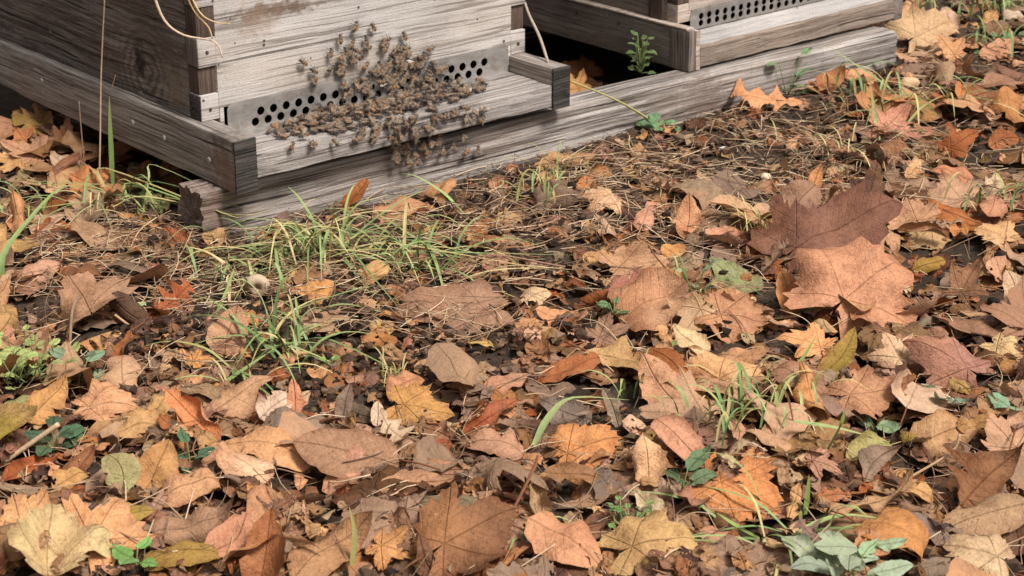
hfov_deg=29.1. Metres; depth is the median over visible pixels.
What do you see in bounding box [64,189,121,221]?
fallen leaf
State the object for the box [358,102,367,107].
honeybee
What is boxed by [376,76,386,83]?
honeybee
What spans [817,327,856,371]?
fallen leaf
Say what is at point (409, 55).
honeybee
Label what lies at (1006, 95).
fallen leaf
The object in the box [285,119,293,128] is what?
honeybee
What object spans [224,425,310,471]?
fallen leaf
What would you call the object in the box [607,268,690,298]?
fallen leaf
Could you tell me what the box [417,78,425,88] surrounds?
honeybee
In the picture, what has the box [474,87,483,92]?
honeybee
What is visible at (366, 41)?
honeybee
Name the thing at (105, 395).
fallen leaf
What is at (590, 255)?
fallen leaf
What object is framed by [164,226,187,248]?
fallen leaf
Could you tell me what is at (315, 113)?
honeybee
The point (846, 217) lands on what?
fallen leaf
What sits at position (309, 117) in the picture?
honeybee
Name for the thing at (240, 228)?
dry stalk
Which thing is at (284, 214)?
fallen leaf
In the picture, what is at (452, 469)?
fallen leaf
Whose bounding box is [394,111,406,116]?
honeybee
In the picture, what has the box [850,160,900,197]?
fallen leaf
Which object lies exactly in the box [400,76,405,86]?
honeybee
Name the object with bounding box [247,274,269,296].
snail shell
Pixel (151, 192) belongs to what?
grass shoot
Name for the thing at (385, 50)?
honeybee
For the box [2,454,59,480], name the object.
fallen leaf
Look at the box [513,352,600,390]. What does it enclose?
fallen leaf
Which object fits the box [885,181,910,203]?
fallen leaf
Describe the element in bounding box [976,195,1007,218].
fallen leaf
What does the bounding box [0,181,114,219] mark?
grass tuft
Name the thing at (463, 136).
honeybee
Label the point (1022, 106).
fallen leaf
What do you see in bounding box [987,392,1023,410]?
seedling
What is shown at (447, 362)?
fallen leaf
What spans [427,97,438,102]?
honeybee
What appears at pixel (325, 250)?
grass tuft
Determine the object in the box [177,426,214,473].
seedling
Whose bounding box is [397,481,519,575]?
fallen leaf
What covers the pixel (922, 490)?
fallen leaf
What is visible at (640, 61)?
seedling
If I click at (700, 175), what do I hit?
fallen leaf
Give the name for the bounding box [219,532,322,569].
fallen leaf
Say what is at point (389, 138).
honeybee
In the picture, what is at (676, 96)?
ground beam
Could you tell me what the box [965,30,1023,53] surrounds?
seedling
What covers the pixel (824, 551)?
leafy plant
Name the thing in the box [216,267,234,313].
grass shoot
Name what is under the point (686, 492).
fallen leaf
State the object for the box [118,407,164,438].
fallen leaf
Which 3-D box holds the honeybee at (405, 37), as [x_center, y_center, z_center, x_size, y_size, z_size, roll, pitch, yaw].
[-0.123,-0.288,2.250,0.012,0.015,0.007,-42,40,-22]
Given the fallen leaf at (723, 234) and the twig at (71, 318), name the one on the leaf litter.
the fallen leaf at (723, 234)
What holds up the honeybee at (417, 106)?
attached to the beehive at (204, 109)
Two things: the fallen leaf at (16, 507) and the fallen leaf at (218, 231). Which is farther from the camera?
the fallen leaf at (218, 231)
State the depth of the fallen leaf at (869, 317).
1.84 m
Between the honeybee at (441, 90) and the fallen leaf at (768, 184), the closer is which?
the fallen leaf at (768, 184)
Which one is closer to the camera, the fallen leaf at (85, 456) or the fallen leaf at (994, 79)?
the fallen leaf at (85, 456)
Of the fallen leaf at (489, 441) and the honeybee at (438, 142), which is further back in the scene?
the honeybee at (438, 142)
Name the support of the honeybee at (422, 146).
attached to the beehive at (204, 109)
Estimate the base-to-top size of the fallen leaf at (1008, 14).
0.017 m
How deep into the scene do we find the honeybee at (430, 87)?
2.26 m
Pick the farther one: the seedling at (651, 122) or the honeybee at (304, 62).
the seedling at (651, 122)
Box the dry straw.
[0,41,1023,575]
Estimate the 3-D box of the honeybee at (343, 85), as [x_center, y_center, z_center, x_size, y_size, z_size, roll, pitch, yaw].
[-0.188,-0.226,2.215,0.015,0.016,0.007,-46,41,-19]
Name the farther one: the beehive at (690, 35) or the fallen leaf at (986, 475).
the beehive at (690, 35)
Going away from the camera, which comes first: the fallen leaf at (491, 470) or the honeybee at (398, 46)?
the fallen leaf at (491, 470)
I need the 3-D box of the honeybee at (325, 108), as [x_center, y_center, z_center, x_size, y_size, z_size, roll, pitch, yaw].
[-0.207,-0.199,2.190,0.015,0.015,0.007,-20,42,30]
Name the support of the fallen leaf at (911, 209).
on the ground
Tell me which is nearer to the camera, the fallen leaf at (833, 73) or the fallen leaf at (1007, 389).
the fallen leaf at (1007, 389)
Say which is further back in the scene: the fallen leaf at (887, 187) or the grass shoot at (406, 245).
the fallen leaf at (887, 187)
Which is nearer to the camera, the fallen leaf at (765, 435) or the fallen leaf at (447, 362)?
the fallen leaf at (765, 435)
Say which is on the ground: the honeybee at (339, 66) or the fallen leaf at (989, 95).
the fallen leaf at (989, 95)
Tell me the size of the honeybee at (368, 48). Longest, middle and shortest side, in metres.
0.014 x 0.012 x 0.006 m
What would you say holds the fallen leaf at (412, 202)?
on the ground
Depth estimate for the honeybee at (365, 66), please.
2.23 m
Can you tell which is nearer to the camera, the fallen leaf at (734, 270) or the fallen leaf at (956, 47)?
the fallen leaf at (734, 270)
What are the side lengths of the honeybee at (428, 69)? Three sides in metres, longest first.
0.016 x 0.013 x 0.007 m
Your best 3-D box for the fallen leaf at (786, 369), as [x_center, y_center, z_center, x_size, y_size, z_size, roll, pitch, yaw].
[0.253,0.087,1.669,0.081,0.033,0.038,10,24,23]
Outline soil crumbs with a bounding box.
[0,0,1023,575]
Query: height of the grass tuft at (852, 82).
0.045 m
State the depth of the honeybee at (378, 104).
2.17 m
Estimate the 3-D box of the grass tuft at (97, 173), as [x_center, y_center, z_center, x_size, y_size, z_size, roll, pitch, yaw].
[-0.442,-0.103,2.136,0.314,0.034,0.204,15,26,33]
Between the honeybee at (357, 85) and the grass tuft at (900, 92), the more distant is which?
the grass tuft at (900, 92)
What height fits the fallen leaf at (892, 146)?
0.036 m
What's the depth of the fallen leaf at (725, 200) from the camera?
2.12 m
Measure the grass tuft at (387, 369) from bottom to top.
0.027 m
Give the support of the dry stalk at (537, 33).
on the beehive at (204, 109)
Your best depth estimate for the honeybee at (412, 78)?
2.27 m
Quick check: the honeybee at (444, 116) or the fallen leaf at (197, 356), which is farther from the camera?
the honeybee at (444, 116)
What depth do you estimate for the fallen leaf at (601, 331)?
1.83 m
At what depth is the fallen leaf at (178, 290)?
1.94 m
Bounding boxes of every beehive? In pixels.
[0,0,570,194]
[523,0,902,71]
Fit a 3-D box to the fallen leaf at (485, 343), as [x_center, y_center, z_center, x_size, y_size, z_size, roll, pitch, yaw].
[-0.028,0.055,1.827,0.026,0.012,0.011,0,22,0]
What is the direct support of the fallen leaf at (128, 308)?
on the ground
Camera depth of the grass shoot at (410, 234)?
2.10 m
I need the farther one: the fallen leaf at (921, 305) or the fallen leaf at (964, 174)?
the fallen leaf at (964, 174)
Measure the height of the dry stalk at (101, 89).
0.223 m
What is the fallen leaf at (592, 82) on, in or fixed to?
on the ground
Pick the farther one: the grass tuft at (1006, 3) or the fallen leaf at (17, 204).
the grass tuft at (1006, 3)
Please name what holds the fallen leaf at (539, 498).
on the leaf litter
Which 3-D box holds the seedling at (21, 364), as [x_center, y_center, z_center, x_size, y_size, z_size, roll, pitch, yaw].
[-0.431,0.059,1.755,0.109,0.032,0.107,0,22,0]
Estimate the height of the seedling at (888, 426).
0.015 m
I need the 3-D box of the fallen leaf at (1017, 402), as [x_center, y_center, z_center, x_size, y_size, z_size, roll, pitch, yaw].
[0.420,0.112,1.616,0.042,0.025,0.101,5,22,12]
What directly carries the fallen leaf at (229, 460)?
on the leaf litter
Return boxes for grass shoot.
[0,183,87,276]
[108,96,114,184]
[125,185,154,194]
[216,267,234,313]
[227,349,272,380]
[291,189,318,246]
[299,331,377,366]
[305,303,380,316]
[339,199,369,258]
[349,188,430,241]
[349,507,356,565]
[374,211,442,255]
[383,241,456,267]
[401,173,463,212]
[531,396,624,445]
[719,514,759,538]
[792,514,876,535]
[794,420,871,436]
[798,336,815,361]
[804,476,809,514]
[826,44,895,93]
[827,408,845,449]
[870,83,880,139]
[906,96,940,125]
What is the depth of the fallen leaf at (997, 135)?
2.39 m
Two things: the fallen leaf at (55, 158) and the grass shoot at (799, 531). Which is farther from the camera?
the fallen leaf at (55, 158)
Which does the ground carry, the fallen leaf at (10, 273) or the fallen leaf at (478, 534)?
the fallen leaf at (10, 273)
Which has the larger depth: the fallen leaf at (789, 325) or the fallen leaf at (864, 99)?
the fallen leaf at (864, 99)
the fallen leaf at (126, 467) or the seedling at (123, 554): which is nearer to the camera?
the seedling at (123, 554)
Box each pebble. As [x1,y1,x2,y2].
[760,173,770,179]
[900,77,920,88]
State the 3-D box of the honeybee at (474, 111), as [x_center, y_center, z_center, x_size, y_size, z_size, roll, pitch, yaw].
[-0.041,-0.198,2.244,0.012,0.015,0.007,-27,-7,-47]
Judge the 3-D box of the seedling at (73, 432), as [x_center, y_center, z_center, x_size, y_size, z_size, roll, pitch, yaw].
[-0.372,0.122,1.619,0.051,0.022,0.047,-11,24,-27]
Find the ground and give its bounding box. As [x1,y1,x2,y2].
[0,0,1023,575]
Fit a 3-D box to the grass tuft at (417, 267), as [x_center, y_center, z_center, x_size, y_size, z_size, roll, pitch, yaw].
[-0.117,-0.038,1.999,0.473,0.063,0.199,-9,23,-21]
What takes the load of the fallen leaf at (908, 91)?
on the ground
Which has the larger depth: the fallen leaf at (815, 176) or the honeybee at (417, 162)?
the honeybee at (417, 162)
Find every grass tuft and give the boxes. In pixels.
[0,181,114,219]
[1,160,274,230]
[83,189,230,228]
[97,226,382,300]
[143,275,398,393]
[153,185,554,308]
[158,352,333,395]
[184,228,366,283]
[198,214,594,344]
[234,202,515,296]
[364,346,412,395]
[483,141,606,188]
[495,165,564,204]
[509,516,571,549]
[566,348,719,398]
[628,452,930,575]
[643,360,824,445]
[671,254,763,296]
[721,356,868,407]
[722,194,790,235]
[748,119,931,165]
[786,61,885,104]
[809,64,1023,127]
[907,0,990,19]
[943,172,1023,213]
[950,0,1023,20]
[961,15,1023,56]
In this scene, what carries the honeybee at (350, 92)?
attached to the beehive at (204, 109)
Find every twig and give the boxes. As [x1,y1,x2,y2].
[4,422,59,461]
[68,295,80,344]
[114,314,128,323]
[421,254,564,286]
[513,453,539,510]
[525,213,607,248]
[731,240,750,250]
[913,434,960,476]
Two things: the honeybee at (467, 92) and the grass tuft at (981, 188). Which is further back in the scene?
the honeybee at (467, 92)
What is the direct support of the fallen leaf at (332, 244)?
on the ground
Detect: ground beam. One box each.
[178,25,896,233]
[523,26,550,39]
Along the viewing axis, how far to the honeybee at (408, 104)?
2.21 m
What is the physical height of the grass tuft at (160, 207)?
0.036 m
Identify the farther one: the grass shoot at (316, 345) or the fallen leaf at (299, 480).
the grass shoot at (316, 345)
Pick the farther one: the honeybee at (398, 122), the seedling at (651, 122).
the seedling at (651, 122)
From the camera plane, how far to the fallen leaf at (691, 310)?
1.85 m
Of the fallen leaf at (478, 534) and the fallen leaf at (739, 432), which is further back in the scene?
the fallen leaf at (739, 432)
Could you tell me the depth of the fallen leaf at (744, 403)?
1.62 m
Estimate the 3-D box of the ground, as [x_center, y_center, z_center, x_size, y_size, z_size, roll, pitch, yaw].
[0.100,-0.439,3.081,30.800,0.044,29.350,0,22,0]
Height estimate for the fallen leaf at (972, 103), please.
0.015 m
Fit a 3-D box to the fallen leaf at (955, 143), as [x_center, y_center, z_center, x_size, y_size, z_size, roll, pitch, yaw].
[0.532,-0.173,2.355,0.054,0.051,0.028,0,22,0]
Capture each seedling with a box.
[0,325,79,389]
[24,416,87,455]
[49,347,105,383]
[112,536,156,567]
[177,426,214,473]
[319,355,338,365]
[596,297,629,314]
[607,495,654,527]
[626,30,656,73]
[635,112,681,131]
[665,444,716,487]
[673,258,723,291]
[767,47,811,95]
[853,415,901,432]
[922,384,971,407]
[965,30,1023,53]
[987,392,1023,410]
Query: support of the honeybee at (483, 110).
attached to the beehive at (204, 109)
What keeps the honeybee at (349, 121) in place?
attached to the beehive at (204, 109)
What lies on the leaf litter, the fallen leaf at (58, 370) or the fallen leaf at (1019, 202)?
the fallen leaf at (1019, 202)
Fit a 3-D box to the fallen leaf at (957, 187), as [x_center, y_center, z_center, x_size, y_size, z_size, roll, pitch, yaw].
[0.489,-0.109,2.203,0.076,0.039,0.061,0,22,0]
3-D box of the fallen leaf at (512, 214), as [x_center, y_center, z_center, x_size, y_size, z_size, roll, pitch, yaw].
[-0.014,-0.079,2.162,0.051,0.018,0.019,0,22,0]
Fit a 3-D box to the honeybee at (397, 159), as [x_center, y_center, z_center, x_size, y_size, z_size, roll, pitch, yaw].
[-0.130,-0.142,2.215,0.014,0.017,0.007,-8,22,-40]
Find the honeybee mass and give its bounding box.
[265,43,488,151]
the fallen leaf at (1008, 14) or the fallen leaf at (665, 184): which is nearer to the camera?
the fallen leaf at (665, 184)
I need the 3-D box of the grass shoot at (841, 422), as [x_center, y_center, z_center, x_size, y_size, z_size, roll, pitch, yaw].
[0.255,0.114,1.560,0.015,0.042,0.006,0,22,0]
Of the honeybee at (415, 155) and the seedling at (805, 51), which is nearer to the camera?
the honeybee at (415, 155)
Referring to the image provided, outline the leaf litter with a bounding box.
[0,0,1023,575]
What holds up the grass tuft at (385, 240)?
on the ground
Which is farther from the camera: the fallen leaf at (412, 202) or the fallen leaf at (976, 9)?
the fallen leaf at (976, 9)
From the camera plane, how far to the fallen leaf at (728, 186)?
2.21 m
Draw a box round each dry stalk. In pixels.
[78,101,84,165]
[99,0,104,172]
[154,0,222,57]
[179,228,296,240]
[188,0,212,38]
[192,0,229,23]
[524,2,549,62]
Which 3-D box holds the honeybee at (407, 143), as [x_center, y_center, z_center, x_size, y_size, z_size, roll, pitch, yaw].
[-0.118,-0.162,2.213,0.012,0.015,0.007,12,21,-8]
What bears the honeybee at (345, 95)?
attached to the beehive at (204, 109)
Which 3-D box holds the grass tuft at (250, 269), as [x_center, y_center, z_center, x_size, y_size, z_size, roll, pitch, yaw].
[-0.285,-0.038,2.033,0.344,0.035,0.193,0,22,0]
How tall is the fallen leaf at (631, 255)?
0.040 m
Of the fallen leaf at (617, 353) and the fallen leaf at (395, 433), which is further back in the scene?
the fallen leaf at (617, 353)
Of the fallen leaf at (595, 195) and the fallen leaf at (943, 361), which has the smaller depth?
the fallen leaf at (943, 361)
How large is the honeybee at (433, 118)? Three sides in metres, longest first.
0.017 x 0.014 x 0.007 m
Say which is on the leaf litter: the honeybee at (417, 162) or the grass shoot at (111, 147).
the grass shoot at (111, 147)
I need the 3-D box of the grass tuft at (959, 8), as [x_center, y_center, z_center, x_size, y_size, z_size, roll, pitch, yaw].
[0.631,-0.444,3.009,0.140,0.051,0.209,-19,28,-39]
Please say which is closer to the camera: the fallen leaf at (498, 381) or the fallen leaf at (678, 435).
the fallen leaf at (678, 435)
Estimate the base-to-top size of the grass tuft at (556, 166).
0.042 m
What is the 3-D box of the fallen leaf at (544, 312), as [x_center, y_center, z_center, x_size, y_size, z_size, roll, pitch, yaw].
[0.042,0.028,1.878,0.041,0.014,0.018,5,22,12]
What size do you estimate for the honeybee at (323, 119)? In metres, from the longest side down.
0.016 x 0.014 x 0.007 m
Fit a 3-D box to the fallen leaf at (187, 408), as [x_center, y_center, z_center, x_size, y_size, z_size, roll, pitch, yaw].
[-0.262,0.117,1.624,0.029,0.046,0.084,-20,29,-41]
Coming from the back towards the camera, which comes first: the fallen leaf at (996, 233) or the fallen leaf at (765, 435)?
the fallen leaf at (996, 233)
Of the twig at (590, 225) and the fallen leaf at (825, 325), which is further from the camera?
the twig at (590, 225)
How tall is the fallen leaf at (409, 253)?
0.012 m
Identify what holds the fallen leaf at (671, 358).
on the ground
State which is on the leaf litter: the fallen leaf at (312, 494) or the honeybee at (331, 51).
the fallen leaf at (312, 494)
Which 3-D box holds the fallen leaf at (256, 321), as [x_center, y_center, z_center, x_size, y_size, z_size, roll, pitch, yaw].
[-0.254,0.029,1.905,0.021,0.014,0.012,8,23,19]
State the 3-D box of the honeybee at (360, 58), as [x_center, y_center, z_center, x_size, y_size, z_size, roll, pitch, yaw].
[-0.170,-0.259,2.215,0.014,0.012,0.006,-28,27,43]
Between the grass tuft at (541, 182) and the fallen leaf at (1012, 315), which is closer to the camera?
the fallen leaf at (1012, 315)
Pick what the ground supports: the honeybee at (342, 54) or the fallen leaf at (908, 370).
the fallen leaf at (908, 370)
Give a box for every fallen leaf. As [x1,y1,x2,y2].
[0,134,53,173]
[0,141,26,172]
[0,223,6,241]
[0,233,51,253]
[0,269,15,284]
[0,277,10,305]
[0,305,19,336]
[0,324,21,347]
[0,326,48,377]
[0,403,37,438]
[0,488,50,525]
[0,522,50,560]
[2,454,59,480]
[4,395,29,403]
[5,247,13,265]
[6,190,24,233]
[7,503,114,575]
[12,126,34,144]
[17,166,32,183]
[21,259,62,282]
[23,373,67,429]
[29,213,65,244]
[32,330,53,350]
[42,340,93,390]
[43,358,75,379]
[49,116,82,154]
[50,151,79,165]
[51,263,103,289]
[51,467,88,491]
[57,271,138,336]
[61,378,138,421]
[61,493,156,573]
[62,444,94,472]
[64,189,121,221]
[64,208,123,249]
[65,165,115,201]
[76,322,144,359]
[99,355,141,388]
[101,452,141,490]
[104,261,163,286]
[106,263,169,284]
[108,291,148,322]
[112,330,133,355]
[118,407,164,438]
[126,502,153,520]
[133,540,221,575]
[135,439,178,488]
[142,193,169,213]
[147,394,169,414]
[149,278,194,317]
[149,497,233,545]
[159,334,193,347]
[162,467,220,506]
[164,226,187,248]
[165,389,221,439]
[187,349,214,367]
[196,512,253,573]
[201,449,215,466]
[202,228,227,248]
[205,305,248,357]
[205,375,272,419]
[216,441,273,484]
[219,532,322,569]
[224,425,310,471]
[239,508,285,575]
[245,309,258,325]
[255,390,291,420]
[266,350,307,359]
[271,208,289,224]
[274,411,317,446]
[278,510,372,575]
[279,478,349,502]
[287,378,307,411]
[288,268,296,281]
[292,279,349,298]
[293,428,440,483]
[294,470,307,489]
[322,444,363,494]
[331,233,348,248]
[335,383,353,417]
[341,178,368,206]
[357,260,388,283]
[365,525,413,570]
[371,401,382,426]
[372,196,425,224]
[378,407,414,445]
[379,469,453,495]
[381,379,454,428]
[383,248,425,259]
[386,370,424,400]
[392,279,558,333]
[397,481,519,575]
[412,523,446,575]
[425,178,456,208]
[425,343,477,386]
[427,458,470,477]
[459,218,492,243]
[461,373,527,398]
[463,398,517,434]
[463,427,523,460]
[466,457,548,496]
[469,341,493,347]
[475,252,508,271]
[490,519,531,561]
[493,207,521,223]
[513,286,551,307]
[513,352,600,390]
[513,511,603,572]
[524,462,598,482]
[529,484,552,513]
[533,151,595,169]
[533,180,584,213]
[536,306,577,323]
[539,396,611,429]
[539,423,622,474]
[561,54,608,84]
[565,311,634,347]
[567,248,608,267]
[567,335,640,370]
[570,68,591,93]
[570,242,669,285]
[578,288,610,310]
[581,186,625,216]
[584,76,602,87]
[584,508,628,533]
[595,214,616,243]
[597,508,697,575]
[602,387,621,426]
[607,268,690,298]
[609,267,688,331]
[632,435,668,485]
[633,207,653,230]
[635,490,663,510]
[638,353,679,403]
[638,363,722,424]
[646,241,685,256]
[646,347,704,392]
[648,245,689,298]
[650,413,708,467]
[651,163,708,188]
[666,291,718,331]
[668,179,722,209]
[673,323,710,353]
[674,266,683,278]
[676,193,701,238]
[677,447,718,504]
[684,350,763,391]
[688,526,745,541]
[692,169,711,179]
[693,289,771,343]
[693,453,783,525]
[695,377,747,399]
[697,359,772,399]
[705,222,747,245]
[709,194,771,218]
[709,257,762,292]
[712,169,761,199]
[715,287,740,300]
[718,347,789,363]
[722,77,806,111]
[726,398,755,411]
[728,207,765,225]
[729,419,746,441]
[740,216,772,232]
[741,245,762,259]
[743,388,816,440]
[745,422,791,452]
[747,179,775,192]
[747,179,902,274]
[759,239,792,275]
[765,157,787,176]
[765,537,795,553]
[766,315,809,327]
[770,360,849,424]
[771,179,821,210]
[776,271,800,314]
[776,322,836,358]
[777,521,798,534]
[782,236,917,339]
[785,483,803,520]
[786,136,803,149]
[792,360,830,418]
[793,518,828,544]
[801,447,841,477]
[807,65,845,94]
[808,164,822,189]
[814,318,837,332]
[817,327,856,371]
[821,509,908,543]
[827,367,915,419]
[829,185,845,199]
[829,466,912,514]
[830,137,878,164]
[830,507,928,562]
[836,430,891,463]
[840,295,876,311]
[845,68,876,84]
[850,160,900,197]
[850,312,876,323]
[853,21,882,28]
[854,528,890,556]
[856,81,915,113]
[857,443,902,482]
[863,138,907,160]
[867,99,934,140]
[867,332,916,381]
[872,91,927,101]
[880,230,899,250]
[885,2,958,52]
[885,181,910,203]
[887,197,940,231]
[891,361,958,424]
[891,409,978,463]
[894,52,930,63]
[897,222,949,237]
[897,479,932,502]
[899,290,960,314]
[901,86,946,103]
[902,0,920,12]
[902,335,997,389]
[904,72,913,77]
[904,159,921,177]
[906,367,919,377]
[907,256,945,272]
[908,97,941,122]
[917,310,948,326]
[922,88,945,99]
[923,168,979,207]
[924,296,951,312]
[928,153,968,170]
[928,198,981,230]
[931,50,954,81]
[931,165,973,182]
[933,91,951,98]
[933,315,998,337]
[934,35,966,62]
[935,93,984,111]
[935,121,978,158]
[936,80,955,88]
[940,7,959,29]
[940,84,1016,103]
[941,257,990,303]
[942,493,1023,534]
[942,532,1023,575]
[945,442,1023,507]
[949,378,970,394]
[955,81,972,96]
[960,0,986,18]
[960,310,988,316]
[962,53,1013,78]
[974,220,1020,250]
[975,72,1023,88]
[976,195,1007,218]
[979,38,1010,59]
[979,129,1018,149]
[979,332,1019,360]
[980,276,1023,339]
[981,99,1001,121]
[981,407,1023,455]
[982,9,998,23]
[984,173,1006,195]
[989,85,1023,122]
[992,62,1023,86]
[998,3,1023,20]
[998,9,1023,20]
[998,380,1022,399]
[1002,270,1021,304]
[1002,386,1023,449]
[1006,192,1023,208]
[1006,242,1023,265]
[1011,60,1023,69]
[1016,92,1023,109]
[1016,355,1023,380]
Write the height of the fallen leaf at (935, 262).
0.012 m
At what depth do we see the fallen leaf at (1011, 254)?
2.01 m
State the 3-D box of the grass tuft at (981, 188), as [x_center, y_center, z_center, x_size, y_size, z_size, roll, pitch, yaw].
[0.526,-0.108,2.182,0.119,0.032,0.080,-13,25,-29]
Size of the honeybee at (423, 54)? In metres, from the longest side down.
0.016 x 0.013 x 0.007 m
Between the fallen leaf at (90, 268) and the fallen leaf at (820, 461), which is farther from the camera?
the fallen leaf at (90, 268)
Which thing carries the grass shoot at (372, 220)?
on the ground
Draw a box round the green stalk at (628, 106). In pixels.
[570,80,649,118]
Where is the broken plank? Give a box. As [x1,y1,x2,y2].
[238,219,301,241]
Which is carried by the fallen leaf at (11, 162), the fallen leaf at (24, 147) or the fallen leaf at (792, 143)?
the fallen leaf at (24, 147)
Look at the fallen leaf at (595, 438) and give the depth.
1.60 m
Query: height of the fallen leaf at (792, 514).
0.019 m
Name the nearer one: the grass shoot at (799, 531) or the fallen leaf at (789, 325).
the grass shoot at (799, 531)
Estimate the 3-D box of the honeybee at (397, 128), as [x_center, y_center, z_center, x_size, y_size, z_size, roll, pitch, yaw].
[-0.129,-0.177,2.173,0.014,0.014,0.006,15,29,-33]
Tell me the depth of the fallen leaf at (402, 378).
1.73 m
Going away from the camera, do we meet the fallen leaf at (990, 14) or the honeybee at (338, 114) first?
the honeybee at (338, 114)
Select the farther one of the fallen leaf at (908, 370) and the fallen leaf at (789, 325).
the fallen leaf at (789, 325)
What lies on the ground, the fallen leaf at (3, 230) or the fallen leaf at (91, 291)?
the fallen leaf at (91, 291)
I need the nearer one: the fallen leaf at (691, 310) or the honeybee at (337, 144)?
the fallen leaf at (691, 310)
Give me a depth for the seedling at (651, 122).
2.45 m
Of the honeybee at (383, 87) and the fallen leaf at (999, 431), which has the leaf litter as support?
the fallen leaf at (999, 431)
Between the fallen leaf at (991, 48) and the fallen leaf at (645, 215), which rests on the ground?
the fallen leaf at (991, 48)
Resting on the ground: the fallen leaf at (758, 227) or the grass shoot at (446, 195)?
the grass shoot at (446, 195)
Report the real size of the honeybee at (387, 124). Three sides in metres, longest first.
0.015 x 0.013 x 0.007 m
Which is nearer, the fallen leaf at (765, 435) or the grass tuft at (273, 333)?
the fallen leaf at (765, 435)
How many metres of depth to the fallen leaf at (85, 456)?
1.58 m
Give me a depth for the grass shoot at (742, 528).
1.49 m
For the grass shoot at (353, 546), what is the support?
on the ground
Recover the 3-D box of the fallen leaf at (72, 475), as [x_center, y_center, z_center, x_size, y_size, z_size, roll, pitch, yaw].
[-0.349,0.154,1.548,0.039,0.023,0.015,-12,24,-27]
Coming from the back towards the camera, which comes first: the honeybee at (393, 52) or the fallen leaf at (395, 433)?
the honeybee at (393, 52)
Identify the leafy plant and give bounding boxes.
[781,530,913,575]
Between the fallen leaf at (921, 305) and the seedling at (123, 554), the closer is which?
the seedling at (123, 554)
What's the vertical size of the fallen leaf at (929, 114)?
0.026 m
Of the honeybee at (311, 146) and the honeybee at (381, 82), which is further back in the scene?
the honeybee at (381, 82)
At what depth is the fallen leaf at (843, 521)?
1.48 m
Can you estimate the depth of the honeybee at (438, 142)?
2.25 m
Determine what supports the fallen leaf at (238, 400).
on the leaf litter
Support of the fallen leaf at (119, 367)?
on the ground
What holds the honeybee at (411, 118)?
attached to the beehive at (204, 109)
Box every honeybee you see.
[270,120,282,129]
[276,133,288,140]
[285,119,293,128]
[287,140,295,151]
[292,123,298,130]
[296,130,309,141]
[298,58,307,67]
[298,126,308,132]
[304,115,312,121]
[307,66,318,75]
[307,139,313,150]
[308,111,318,116]
[308,139,317,145]
[313,101,320,110]
[316,117,329,121]
[319,106,330,111]
[325,46,333,58]
[329,112,342,116]
[331,124,343,128]
[331,137,341,147]
[335,33,342,44]
[335,60,342,71]
[336,50,345,62]
[336,68,342,78]
[338,81,347,92]
[338,92,347,101]
[340,60,347,69]
[341,119,353,126]
[345,106,354,113]
[347,84,352,95]
[348,36,355,48]
[349,134,361,144]
[350,21,358,31]
[351,111,363,118]
[352,83,360,94]
[355,106,363,111]
[357,52,365,60]
[358,60,369,69]
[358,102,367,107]
[360,34,369,45]
[361,44,371,52]
[366,117,374,126]
[369,21,376,32]
[370,121,383,131]
[373,97,384,107]
[374,65,381,77]
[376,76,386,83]
[377,84,388,92]
[378,41,387,50]
[380,70,388,78]
[381,33,391,41]
[382,41,389,53]
[382,118,390,127]
[383,130,391,141]
[385,111,394,115]
[388,48,396,57]
[389,121,400,130]
[390,92,401,101]
[390,155,399,165]
[391,81,400,88]
[391,147,397,157]
[392,135,399,147]
[394,43,400,54]
[394,104,401,111]
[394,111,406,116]
[394,131,404,142]
[396,116,406,125]
[397,60,403,70]
[398,29,407,40]
[400,51,404,60]
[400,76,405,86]
[400,123,410,130]
[400,148,412,157]
[401,63,406,73]
[401,140,410,148]
[402,43,407,54]
[403,51,411,61]
[404,102,414,107]
[405,158,415,167]
[407,72,415,82]
[408,58,417,66]
[408,65,419,72]
[408,113,418,122]
[408,128,415,141]
[409,139,418,147]
[410,151,420,158]
[413,104,422,112]
[414,95,426,101]
[414,154,419,165]
[416,141,426,152]
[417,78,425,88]
[420,122,429,131]
[421,51,425,62]
[422,65,431,76]
[422,69,430,80]
[423,147,432,157]
[425,85,437,92]
[426,43,435,51]
[427,73,436,84]
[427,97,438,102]
[427,140,437,149]
[431,109,438,121]
[432,139,440,149]
[435,89,445,94]
[437,147,445,157]
[438,111,450,119]
[440,61,450,71]
[448,83,457,88]
[448,139,455,150]
[451,106,460,117]
[456,77,464,83]
[457,131,465,141]
[458,103,469,110]
[461,111,469,123]
[462,149,469,157]
[465,88,476,94]
[471,109,480,119]
[473,77,485,84]
[473,144,480,154]
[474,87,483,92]
[478,107,489,115]
[478,115,486,122]
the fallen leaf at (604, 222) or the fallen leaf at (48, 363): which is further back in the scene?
the fallen leaf at (604, 222)
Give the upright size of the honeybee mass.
0.124 m
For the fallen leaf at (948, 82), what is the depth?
2.58 m
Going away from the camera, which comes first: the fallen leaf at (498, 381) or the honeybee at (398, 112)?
the fallen leaf at (498, 381)
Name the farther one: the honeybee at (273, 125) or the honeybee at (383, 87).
the honeybee at (383, 87)
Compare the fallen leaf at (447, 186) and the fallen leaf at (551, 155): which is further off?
the fallen leaf at (551, 155)
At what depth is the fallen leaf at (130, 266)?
2.00 m

